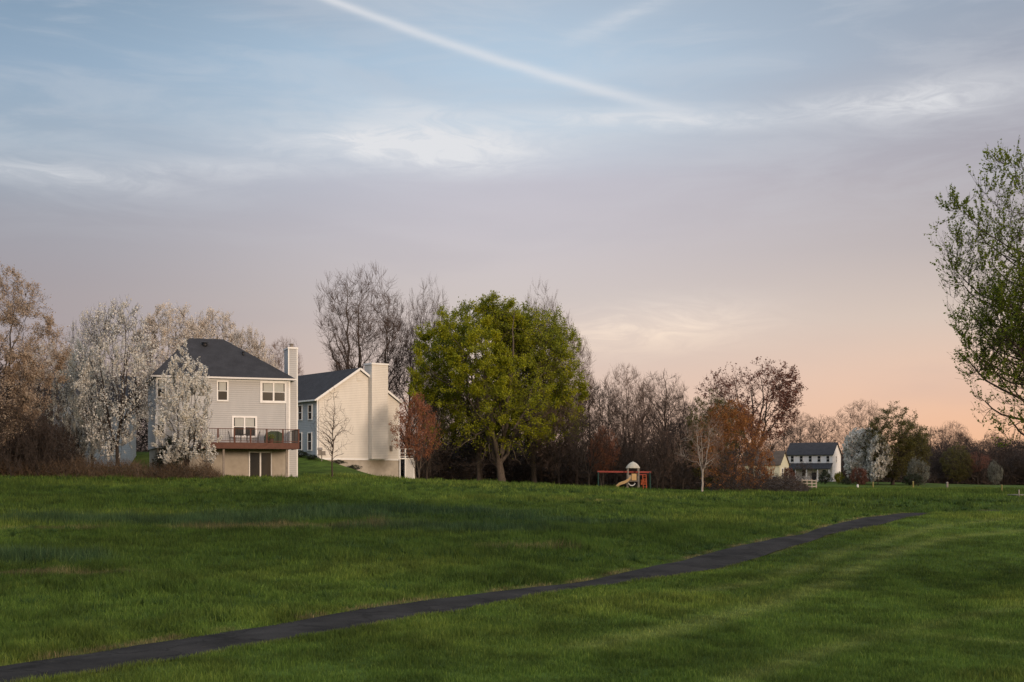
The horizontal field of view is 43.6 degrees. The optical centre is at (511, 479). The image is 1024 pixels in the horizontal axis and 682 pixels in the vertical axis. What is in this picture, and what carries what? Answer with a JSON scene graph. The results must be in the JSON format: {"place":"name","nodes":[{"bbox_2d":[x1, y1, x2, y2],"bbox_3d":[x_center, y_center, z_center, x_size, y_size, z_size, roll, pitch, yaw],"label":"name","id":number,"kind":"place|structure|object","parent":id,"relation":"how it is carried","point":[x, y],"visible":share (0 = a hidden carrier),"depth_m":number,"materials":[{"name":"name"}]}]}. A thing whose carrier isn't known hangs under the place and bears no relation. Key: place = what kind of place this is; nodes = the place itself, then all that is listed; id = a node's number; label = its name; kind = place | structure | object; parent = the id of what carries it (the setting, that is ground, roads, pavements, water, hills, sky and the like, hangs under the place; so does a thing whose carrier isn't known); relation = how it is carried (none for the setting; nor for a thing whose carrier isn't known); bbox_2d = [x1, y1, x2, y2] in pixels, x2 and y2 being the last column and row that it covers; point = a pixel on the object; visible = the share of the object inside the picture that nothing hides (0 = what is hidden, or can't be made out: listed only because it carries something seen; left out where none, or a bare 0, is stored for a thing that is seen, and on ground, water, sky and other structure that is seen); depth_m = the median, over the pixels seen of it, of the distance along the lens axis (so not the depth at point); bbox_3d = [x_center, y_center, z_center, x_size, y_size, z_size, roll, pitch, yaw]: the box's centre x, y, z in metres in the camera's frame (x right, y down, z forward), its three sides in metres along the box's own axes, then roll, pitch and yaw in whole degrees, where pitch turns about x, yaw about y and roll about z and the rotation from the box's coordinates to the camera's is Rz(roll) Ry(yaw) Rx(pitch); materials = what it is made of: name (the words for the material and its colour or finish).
{"place":"outdoors","nodes":[
{"label":"outdoors","id":0,"kind":"place"},
{"bbox_2d":[0,510,998,681],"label":"path","id":1,"kind":"structure","parent":0,"point":[170,649],"depth_m":30.56,"materials":[{"name":"grey asphalt"}]},
{"bbox_2d":[0,452,1023,681],"bbox_3d":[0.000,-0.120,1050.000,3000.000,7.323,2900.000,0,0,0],"label":"ground","id":2,"kind":"structure","parent":0,"point":[313,466],"depth_m":38.07,"materials":[{"name":"green plant"}]},
{"bbox_2d":[0,404,8,462],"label":"brush clump","id":3,"kind":"object","parent":2,"relation":"on","point":[2,429],"visible":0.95,"depth_m":97.67,"materials":[{"name":"brown plant"}]},
{"bbox_2d":[0,392,35,475],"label":"brush clump","id":4,"kind":"object","parent":2,"relation":"on","point":[9,455],"visible":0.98,"depth_m":97.85,"materials":[{"name":"brown plant"}]},
{"bbox_2d":[3,376,53,464],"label":"brush clump","id":5,"kind":"object","parent":2,"relation":"on","point":[33,426],"visible":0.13,"depth_m":103.80,"materials":[{"name":"brown plant"}]},
{"bbox_2d":[0,372,69,463],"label":"bare tree","id":6,"kind":"object","parent":2,"relation":"on","point":[58,409],"visible":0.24,"depth_m":105.38,"materials":[{"name":"brown plant"}]},
{"bbox_2d":[0,261,73,453],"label":"budding tree","id":7,"kind":"object","parent":2,"relation":"on","point":[27,374],"visible":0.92,"depth_m":99.75,"materials":[{"name":"brown plant"}]},
{"bbox_2d":[16,405,62,476],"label":"brush clump","id":8,"kind":"object","parent":2,"relation":"on","point":[29,436],"visible":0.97,"depth_m":98.85,"materials":[{"name":"brown plant"}]},
{"bbox_2d":[0,405,92,475],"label":"brush","id":9,"kind":"object","parent":2,"relation":"on","point":[62,431],"visible":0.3,"depth_m":102.41,"materials":[{"name":"plant"}]},
{"bbox_2d":[15,338,77,413],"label":"blossom tree","id":10,"kind":"object","parent":2,"relation":"on","point":[49,360],"visible":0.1,"depth_m":136.56,"materials":[{"name":"beige plant"}]},
{"bbox_2d":[42,335,108,464],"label":"blossom tree","id":11,"kind":"object","parent":2,"relation":"on","point":[83,443],"visible":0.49,"depth_m":106.14,"materials":[{"name":"white plant"}]},
{"bbox_2d":[55,304,125,465],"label":"blossom tree","id":12,"kind":"object","parent":2,"relation":"on","point":[91,338],"visible":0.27,"depth_m":109.70,"materials":[{"name":"white plant"}]},
{"bbox_2d":[44,375,138,466],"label":"house","id":13,"kind":"structure","parent":2,"relation":"on","point":[130,454],"depth_m":125.39,"materials":[{"name":"blue"}]},
{"bbox_2d":[0,452,227,479],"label":"dry scrub","id":14,"kind":"object","parent":2,"relation":"on","point":[89,470],"visible":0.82,"depth_m":99.78,"materials":[{"name":"brown plant"}]},
{"bbox_2d":[70,294,159,473],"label":"blossom tree","id":15,"kind":"object","parent":2,"relation":"on","point":[81,386],"visible":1,"depth_m":102.54,"materials":[{"name":"white plant"}]},
{"bbox_2d":[121,299,211,416],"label":"blossom tree","id":16,"kind":"object","parent":2,"relation":"on","point":[152,326],"visible":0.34,"depth_m":138.75,"materials":[{"name":"white plant"}]},
{"bbox_2d":[150,435,191,473],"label":"shrub","id":17,"kind":"object","parent":2,"relation":"on","point":[161,453],"visible":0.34,"depth_m":103.59,"materials":[{"name":"green plant"}]},
{"bbox_2d":[149,339,222,478],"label":"blossom tree","id":18,"kind":"object","parent":2,"relation":"on","point":[184,414],"visible":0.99,"depth_m":100.51,"materials":[{"name":"white plant"}]},
{"bbox_2d":[164,305,246,361],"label":"blossom tree","id":19,"kind":"object","parent":2,"relation":"on","point":[212,329],"visible":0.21,"depth_m":142.00,"materials":[{"name":"white plant"}]},
{"bbox_2d":[143,338,299,478],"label":"house","id":20,"kind":"structure","parent":2,"relation":"on","point":[252,395],"depth_m":109.73,"materials":[{"name":"grey"}]},
{"bbox_2d":[156,378,165,397],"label":"window","id":21,"kind":"structure","parent":20,"relation":"in","point":[158,395],"depth_m":107.08,"materials":[{"name":"white glass"}]},
{"bbox_2d":[217,380,228,400],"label":"window","id":22,"kind":"structure","parent":20,"relation":"in","point":[222,386],"depth_m":108.84,"materials":[{"name":"white glass"}]},
{"bbox_2d":[232,416,256,437],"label":"window","id":23,"kind":"structure","parent":20,"relation":"in","point":[245,422],"depth_m":109.46,"materials":[{"name":"white glass"}]},
{"bbox_2d":[249,451,271,476],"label":"door","id":24,"kind":"structure","parent":20,"relation":"in","point":[260,462],"depth_m":109.99,"materials":[{"name":"white glass"}]},
{"bbox_2d":[264,431,281,442],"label":"barbecue","id":25,"kind":"object","parent":20,"relation":"on","point":[278,435],"visible":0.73,"depth_m":107.94,"materials":[{"name":"black metal"}]},
{"bbox_2d":[260,381,285,402],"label":"window","id":26,"kind":"structure","parent":20,"relation":"in","point":[270,391],"depth_m":110.29,"materials":[{"name":"white glass"}]},
{"bbox_2d":[0,348,448,478],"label":"undergrowth","id":27,"kind":"object","parent":2,"relation":"on","point":[141,442],"visible":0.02,"depth_m":162.45,"materials":[{"name":"brown plant"}]},
{"bbox_2d":[232,325,278,368],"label":"blossom tree","id":28,"kind":"object","parent":2,"relation":"on","point":[255,346],"visible":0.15,"depth_m":140.69,"materials":[{"name":"white plant"}]},
{"bbox_2d":[262,336,302,375],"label":"tree","id":29,"kind":"object","parent":2,"relation":"on","point":[279,359],"visible":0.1,"depth_m":149.47,"materials":[{"name":"grey plant"}]},
{"bbox_2d":[310,380,351,476],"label":"bare sapling","id":30,"kind":"object","parent":2,"relation":"on","point":[330,442],"visible":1,"depth_m":111.96,"materials":[{"name":"brown plant"}]},
{"bbox_2d":[298,363,414,478],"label":"house","id":31,"kind":"structure","parent":2,"relation":"on","point":[367,401],"depth_m":135.77,"materials":[{"name":"beige"}]},
{"bbox_2d":[307,432,311,450],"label":"window","id":32,"kind":"structure","parent":31,"relation":"in","point":[309,434],"depth_m":133.72,"materials":[{"name":"white glass"}]},
{"bbox_2d":[313,262,413,399],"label":"bare tree","id":33,"kind":"object","parent":2,"relation":"on","point":[398,325],"visible":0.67,"depth_m":150.54,"materials":[{"name":"brown plant"}]},
{"bbox_2d":[388,339,432,476],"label":"bare tree","id":34,"kind":"object","parent":2,"relation":"on","point":[394,381],"visible":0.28,"depth_m":149.54,"materials":[{"name":"brown plant"}]},
{"bbox_2d":[389,393,443,478],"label":"maple tree","id":35,"kind":"object","parent":2,"relation":"on","point":[427,421],"visible":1,"depth_m":130.59,"materials":[{"name":"red plant"}]},
{"bbox_2d":[406,400,451,479],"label":"bare tree","id":36,"kind":"object","parent":2,"relation":"on","point":[435,451],"visible":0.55,"depth_m":139.77,"materials":[{"name":"brown plant"}]},
{"bbox_2d":[402,274,457,478],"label":"bare tree","id":37,"kind":"object","parent":2,"relation":"on","point":[420,321],"visible":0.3,"depth_m":149.43,"materials":[{"name":"grey plant"}]},
{"bbox_2d":[412,379,471,476],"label":"bare tree","id":38,"kind":"object","parent":2,"relation":"on","point":[451,442],"visible":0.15,"depth_m":151.69,"materials":[{"name":"brown plant"}]},
{"bbox_2d":[416,296,545,480],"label":"maple tree","id":39,"kind":"object","parent":2,"relation":"on","point":[465,308],"visible":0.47,"depth_m":142.77,"materials":[{"name":"green plant"}]},
{"bbox_2d":[405,290,591,481],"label":"maple tree","id":40,"kind":"object","parent":2,"relation":"on","point":[499,456],"visible":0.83,"depth_m":138.79,"materials":[{"name":"green plant"}]},
{"bbox_2d":[490,301,581,482],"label":"maple tree","id":41,"kind":"object","parent":2,"relation":"on","point":[548,339],"visible":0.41,"depth_m":143.79,"materials":[{"name":"plant"}]},
{"bbox_2d":[520,277,562,482],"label":"bare tree","id":42,"kind":"object","parent":2,"relation":"on","point":[552,304],"visible":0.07,"depth_m":149.85,"materials":[{"name":"grey plant"}]},
{"bbox_2d":[523,380,579,481],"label":"bare tree","id":43,"kind":"object","parent":2,"relation":"on","point":[565,445],"visible":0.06,"depth_m":149.18,"materials":[{"name":"brown plant"}]},
{"bbox_2d":[522,399,584,483],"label":"bare tree","id":44,"kind":"object","parent":2,"relation":"on","point":[551,458],"visible":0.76,"depth_m":139.50,"materials":[{"name":"brown plant"}]},
{"bbox_2d":[552,312,595,484],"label":"bare tree","id":45,"kind":"object","parent":2,"relation":"on","point":[581,361],"visible":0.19,"depth_m":151.76,"materials":[{"name":"grey plant"}]},
{"bbox_2d":[548,384,602,485],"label":"bare tree","id":46,"kind":"object","parent":2,"relation":"on","point":[576,473],"visible":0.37,"depth_m":145.75,"materials":[{"name":"brown plant"}]},
{"bbox_2d":[415,417,739,489],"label":"undergrowth","id":47,"kind":"object","parent":2,"relation":"on","point":[522,473],"visible":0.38,"depth_m":150.38,"materials":[{"name":"brown plant"}]},
{"bbox_2d":[567,409,610,485],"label":"bare tree","id":48,"kind":"object","parent":2,"relation":"on","point":[581,423],"visible":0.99,"depth_m":135.66,"materials":[{"name":"brown plant"}]},
{"bbox_2d":[576,378,622,485],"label":"bare tree","id":49,"kind":"object","parent":2,"relation":"on","point":[608,389],"visible":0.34,"depth_m":151.48,"materials":[{"name":"brown plant"}]},
{"bbox_2d":[587,425,620,485],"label":"maple tree","id":50,"kind":"object","parent":2,"relation":"on","point":[609,458],"visible":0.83,"depth_m":136.60,"materials":[{"name":"brown plant"}]},
{"bbox_2d":[591,394,643,484],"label":"bare tree","id":51,"kind":"object","parent":2,"relation":"on","point":[613,418],"visible":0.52,"depth_m":147.88,"materials":[{"name":"brown plant"}]},
{"bbox_2d":[597,462,650,488],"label":"playset","id":52,"kind":"object","parent":2,"relation":"on","point":[635,476],"visible":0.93,"depth_m":125.77,"materials":[{"name":"red paint"}]},
{"bbox_2d":[605,416,649,485],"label":"bare tree","id":53,"kind":"object","parent":2,"relation":"on","point":[621,454],"visible":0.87,"depth_m":137.75,"materials":[{"name":"brown plant"}]},
{"bbox_2d":[603,363,654,457],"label":"bare tree","id":54,"kind":"object","parent":2,"relation":"on","point":[628,390],"visible":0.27,"depth_m":159.40,"materials":[{"name":"brown plant"}]},
{"bbox_2d":[616,383,663,478],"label":"bare tree","id":55,"kind":"object","parent":2,"relation":"on","point":[643,404],"visible":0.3,"depth_m":155.78,"materials":[{"name":"brown plant"}]},
{"bbox_2d":[636,425,678,488],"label":"bare tree","id":56,"kind":"object","parent":2,"relation":"on","point":[659,458],"visible":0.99,"depth_m":135.67,"materials":[{"name":"brown plant"}]},
{"bbox_2d":[629,369,690,489],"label":"bare tree","id":57,"kind":"object","parent":2,"relation":"on","point":[665,420],"visible":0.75,"depth_m":141.89,"materials":[{"name":"brown plant"}]},
{"bbox_2d":[640,390,693,488],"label":"bare tree","id":58,"kind":"object","parent":2,"relation":"on","point":[675,416],"visible":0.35,"depth_m":149.69,"materials":[{"name":"brown plant"}]},
{"bbox_2d":[658,419,705,489],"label":"bare tree","id":59,"kind":"object","parent":2,"relation":"on","point":[683,474],"visible":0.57,"depth_m":137.74,"materials":[{"name":"brown plant"}]},
{"bbox_2d":[669,397,716,482],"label":"bare tree","id":60,"kind":"object","parent":2,"relation":"on","point":[693,404],"visible":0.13,"depth_m":157.43,"materials":[{"name":"brown plant"}]},
{"bbox_2d":[672,417,726,490],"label":"bare tree","id":61,"kind":"object","parent":2,"relation":"on","point":[702,460],"visible":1,"depth_m":111.94,"materials":[{"name":"brown plant"}]},
{"bbox_2d":[684,388,747,483],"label":"budding tree","id":62,"kind":"object","parent":2,"relation":"on","point":[695,415],"visible":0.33,"depth_m":135.61,"materials":[{"name":"brown plant"}]},
{"bbox_2d":[689,398,774,491],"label":"maple tree","id":63,"kind":"object","parent":2,"relation":"on","point":[742,422],"visible":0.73,"depth_m":121.25,"materials":[{"name":"brown plant"}]},
{"bbox_2d":[711,443,764,491],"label":"shrub","id":64,"kind":"object","parent":2,"relation":"on","point":[744,460],"visible":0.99,"depth_m":111.80,"materials":[{"name":"brown plant"}]},
{"bbox_2d":[695,356,807,473],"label":"maple tree","id":65,"kind":"object","parent":2,"relation":"on","point":[785,397],"visible":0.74,"depth_m":148.71,"materials":[{"name":"brown plant"}]},
{"bbox_2d":[708,468,812,491],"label":"undergrowth","id":66,"kind":"object","parent":2,"relation":"on","point":[774,483],"visible":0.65,"depth_m":123.50,"materials":[{"name":"brown plant"}]},
{"bbox_2d":[740,451,790,481],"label":"house","id":67,"kind":"structure","parent":2,"relation":"on","point":[781,461],"depth_m":234.94,"materials":[{"name":"yellow"}]},
{"bbox_2d":[759,424,788,450],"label":"bare tree","id":68,"kind":"object","parent":2,"relation":"on","point":[772,445],"visible":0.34,"depth_m":319.04,"materials":[{"name":"brown plant"}]},
{"bbox_2d":[774,423,805,450],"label":"bare tree","id":69,"kind":"object","parent":2,"relation":"on","point":[792,433],"visible":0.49,"depth_m":324.43,"materials":[{"name":"brown plant"}]},
{"bbox_2d":[781,411,825,447],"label":"bare tree","id":70,"kind":"object","parent":2,"relation":"on","point":[806,435],"visible":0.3,"depth_m":329.01,"materials":[{"name":"brown plant"}]},
{"bbox_2d":[793,460,814,482],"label":"shrub","id":71,"kind":"object","parent":2,"relation":"on","point":[810,473],"visible":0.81,"depth_m":239.65,"materials":[{"name":"brown plant"}]},
{"bbox_2d":[786,442,841,481],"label":"house","id":72,"kind":"structure","parent":2,"relation":"on","point":[821,456],"depth_m":283.22,"materials":[{"name":"white"}]},
{"bbox_2d":[799,415,843,453],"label":"bare tree","id":73,"kind":"object","parent":2,"relation":"on","point":[828,436],"visible":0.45,"depth_m":319.56,"materials":[{"name":"brown plant"}]},
{"bbox_2d":[817,470,833,483],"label":"shrub","id":74,"kind":"object","parent":2,"relation":"on","point":[822,477],"visible":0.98,"depth_m":261.63,"materials":[{"name":"green plant"}]},
{"bbox_2d":[834,472,844,482],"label":"shrub","id":75,"kind":"object","parent":2,"relation":"on","point":[838,477],"visible":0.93,"depth_m":261.64,"materials":[{"name":"green plant"}]},
{"bbox_2d":[739,438,943,483],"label":"undergrowth","id":76,"kind":"object","parent":2,"relation":"on","point":[934,478],"visible":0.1,"depth_m":324.88,"materials":[{"name":"brown plant"}]},
{"bbox_2d":[831,398,882,459],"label":"bare tree","id":77,"kind":"object","parent":2,"relation":"on","point":[854,421],"visible":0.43,"depth_m":299.16,"materials":[{"name":"brown plant"}]},
{"bbox_2d":[849,467,868,484],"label":"shrub","id":78,"kind":"object","parent":2,"relation":"on","point":[860,480],"visible":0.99,"depth_m":249.44,"materials":[{"name":"red plant"}]},
{"bbox_2d":[841,427,879,479],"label":"blossom tree","id":79,"kind":"object","parent":2,"relation":"on","point":[858,453],"visible":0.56,"depth_m":260.45,"materials":[{"name":"white plant"}]},
{"bbox_2d":[865,434,892,481],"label":"blossom tree","id":80,"kind":"object","parent":2,"relation":"on","point":[881,473],"visible":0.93,"depth_m":254.80,"materials":[{"name":"white plant"}]},
{"bbox_2d":[859,400,931,484],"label":"budding tree","id":81,"kind":"object","parent":2,"relation":"on","point":[907,444],"visible":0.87,"depth_m":255.70,"materials":[{"name":"green plant"}]},
{"bbox_2d":[895,421,932,476],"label":"budding tree","id":82,"kind":"object","parent":2,"relation":"on","point":[923,453],"visible":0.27,"depth_m":262.57,"materials":[{"name":"green plant"}]},
{"bbox_2d":[902,473,925,485],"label":"shrub","id":83,"kind":"object","parent":2,"relation":"on","point":[908,480],"visible":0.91,"depth_m":247.47,"materials":[{"name":"green plant"}]},
{"bbox_2d":[907,455,929,485],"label":"blossom shrub","id":84,"kind":"object","parent":2,"relation":"on","point":[913,465],"visible":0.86,"depth_m":249.43,"materials":[{"name":"white plant"}]},
{"bbox_2d":[916,425,950,453],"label":"bare tree","id":85,"kind":"object","parent":2,"relation":"on","point":[932,433],"visible":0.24,"depth_m":367.53,"materials":[{"name":"brown plant"}]},
{"bbox_2d":[921,449,949,479],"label":"bare tree","id":86,"kind":"object","parent":2,"relation":"on","point":[936,461],"visible":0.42,"depth_m":329.70,"materials":[{"name":"brown plant"}]},
{"bbox_2d":[930,440,951,459],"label":"bare tree","id":87,"kind":"object","parent":2,"relation":"on","point":[937,443],"visible":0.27,"depth_m":351.82,"materials":[{"name":"brown plant"}]},
{"bbox_2d":[937,420,971,461],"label":"bare tree","id":88,"kind":"object","parent":2,"relation":"on","point":[945,432],"visible":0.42,"depth_m":359.79,"materials":[{"name":"brown plant"}]},
{"bbox_2d":[937,442,975,483],"bbox_3d":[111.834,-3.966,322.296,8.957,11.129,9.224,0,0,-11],"label":"budding tree","id":89,"kind":"object","parent":2,"relation":"on","point":[961,463],"visible":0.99,"depth_m":320.86,"materials":[{"name":"green plant"}]},
{"bbox_2d":[944,430,978,465],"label":"bare tree","id":90,"kind":"object","parent":2,"relation":"on","point":[963,438],"visible":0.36,"depth_m":355.37,"materials":[{"name":"brown plant"}]},
{"bbox_2d":[904,437,1023,484],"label":"undergrowth","id":91,"kind":"object","parent":2,"relation":"on","point":[986,481],"visible":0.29,"depth_m":332.76,"materials":[{"name":"brown plant"}]},
{"bbox_2d":[958,439,988,483],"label":"bare tree","id":92,"kind":"object","parent":2,"relation":"on","point":[977,459],"visible":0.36,"depth_m":331.34,"materials":[{"name":"brown plant"}]},
{"bbox_2d":[924,135,1023,448],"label":"maple tree","id":93,"kind":"object","parent":2,"relation":"on","point":[1011,332],"visible":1,"depth_m":37.99,"materials":[{"name":"green plant"}]},
{"bbox_2d":[966,451,991,484],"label":"maple tree","id":94,"kind":"object","parent":2,"relation":"on","point":[978,465],"visible":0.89,"depth_m":321.06,"materials":[{"name":"brown plant"}]},
{"bbox_2d":[968,439,1005,479],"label":"bare tree","id":95,"kind":"object","parent":2,"relation":"on","point":[989,445],"visible":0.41,"depth_m":336.17,"materials":[{"name":"brown plant"}]},
{"bbox_2d":[987,460,1002,484],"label":"blossom tree","id":96,"kind":"object","parent":2,"relation":"on","point":[991,474],"visible":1,"depth_m":315.71,"materials":[{"name":"white plant"}]},
{"bbox_2d":[979,432,1012,464],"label":"bare tree","id":97,"kind":"object","parent":2,"relation":"on","point":[994,438],"visible":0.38,"depth_m":347.69,"materials":[{"name":"brown plant"}]},
{"bbox_2d":[987,445,1020,484],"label":"bare tree","id":98,"kind":"object","parent":2,"relation":"on","point":[1008,451],"visible":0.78,"depth_m":331.19,"materials":[{"name":"brown plant"}]},
{"bbox_2d":[995,435,1023,482],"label":"bare tree","id":99,"kind":"object","parent":2,"relation":"on","point":[1014,443],"visible":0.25,"depth_m":348.53,"materials":[{"name":"brown plant"}]},
{"bbox_2d":[1004,454,1023,484],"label":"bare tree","id":100,"kind":"object","parent":2,"relation":"on","point":[1015,468],"visible":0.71,"depth_m":332.71,"materials":[{"name":"brown plant"}]},
{"bbox_2d":[0,0,1023,473],"label":"sky","id":101,"kind":"structure","parent":0,"point":[699,186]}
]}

